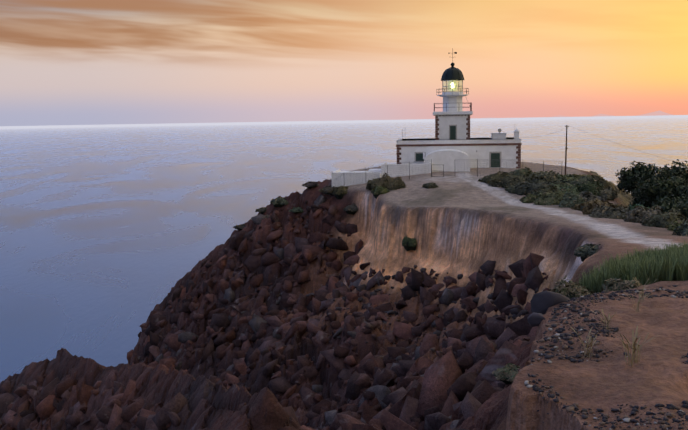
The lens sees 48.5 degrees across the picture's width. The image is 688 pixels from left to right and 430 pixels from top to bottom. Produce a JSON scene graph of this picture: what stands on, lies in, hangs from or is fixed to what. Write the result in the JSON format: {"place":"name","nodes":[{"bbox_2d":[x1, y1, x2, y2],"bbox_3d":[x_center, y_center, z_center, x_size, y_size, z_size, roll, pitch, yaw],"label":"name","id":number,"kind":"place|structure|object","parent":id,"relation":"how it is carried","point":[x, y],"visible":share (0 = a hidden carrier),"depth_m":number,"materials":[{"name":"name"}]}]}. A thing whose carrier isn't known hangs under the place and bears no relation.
{"place":"outdoors","nodes":[
{"label":"outdoors","id":0,"kind":"place"},
{"bbox_2d":[0,162,687,429],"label":"cliff","id":1,"kind":"structure","parent":0,"point":[455,224],"depth_m":76.67,"materials":[{"name":"brown stone"}]},
{"bbox_2d":[0,195,548,429],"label":"cliff rocks","id":2,"kind":"object","parent":1,"relation":"on","point":[432,385],"visible":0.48,"depth_m":84.13,"materials":[{"name":"brown stone"}]},
{"bbox_2d":[331,48,521,186],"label":"lighthouse","id":3,"kind":"object","parent":1,"relation":"on","point":[452,146],"visible":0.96,"depth_m":126.94,"materials":[{"name":"paint"}]},
{"bbox_2d":[323,159,561,200],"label":"fence","id":4,"kind":"object","parent":1,"relation":"on","point":[431,170],"visible":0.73,"depth_m":118.27,"materials":[{"name":"grey metal"}]},
{"bbox_2d":[233,167,687,383],"bbox_3d":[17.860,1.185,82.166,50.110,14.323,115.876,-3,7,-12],"label":"shrubs","id":5,"kind":"object","parent":1,"relation":"on","point":[408,248],"visible":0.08,"depth_m":97.38,"materials":[{"name":"green plant"}]},
{"bbox_2d":[329,268,687,429],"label":"loose rocks","id":6,"kind":"object","parent":1,"relation":"on","point":[542,302],"visible":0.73,"depth_m":12.74,"materials":[{"name":"stone"}]},
{"bbox_2d":[523,125,684,174],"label":"utility pole","id":7,"kind":"object","parent":1,"relation":"on","point":[566,148],"visible":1,"depth_m":117.48,"materials":[{"name":"brown wood"}]},
{"bbox_2d":[571,240,687,366],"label":"grass tufts","id":8,"kind":"object","parent":1,"relation":"on","point":[650,266],"visible":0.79,"depth_m":21.28,"materials":[{"name":"green plant"}]},
{"bbox_2d":[614,159,687,220],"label":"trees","id":9,"kind":"object","parent":1,"relation":"on","point":[666,190],"depth_m":81.30,"materials":[{"name":"green plant"}]},
{"bbox_2d":[0,115,687,382],"bbox_3d":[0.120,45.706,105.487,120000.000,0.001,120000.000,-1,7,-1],"label":"sea water","id":10,"kind":"structure","parent":0,"point":[111,235],"depth_m":700.19,"materials":[{"name":"blue liquid"}]},
{"bbox_2d":[485,110,671,117],"bbox_3d":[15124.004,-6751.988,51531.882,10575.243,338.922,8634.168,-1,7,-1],"label":"islands","id":11,"kind":"object","parent":10,"relation":"in","point":[657,113],"visible":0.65,"depth_m":47980.18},
{"bbox_2d":[0,0,687,125],"label":"sky","id":12,"kind":"structure","parent":0,"point":[63,62],"materials":[{"name":"orange"}]}
]}

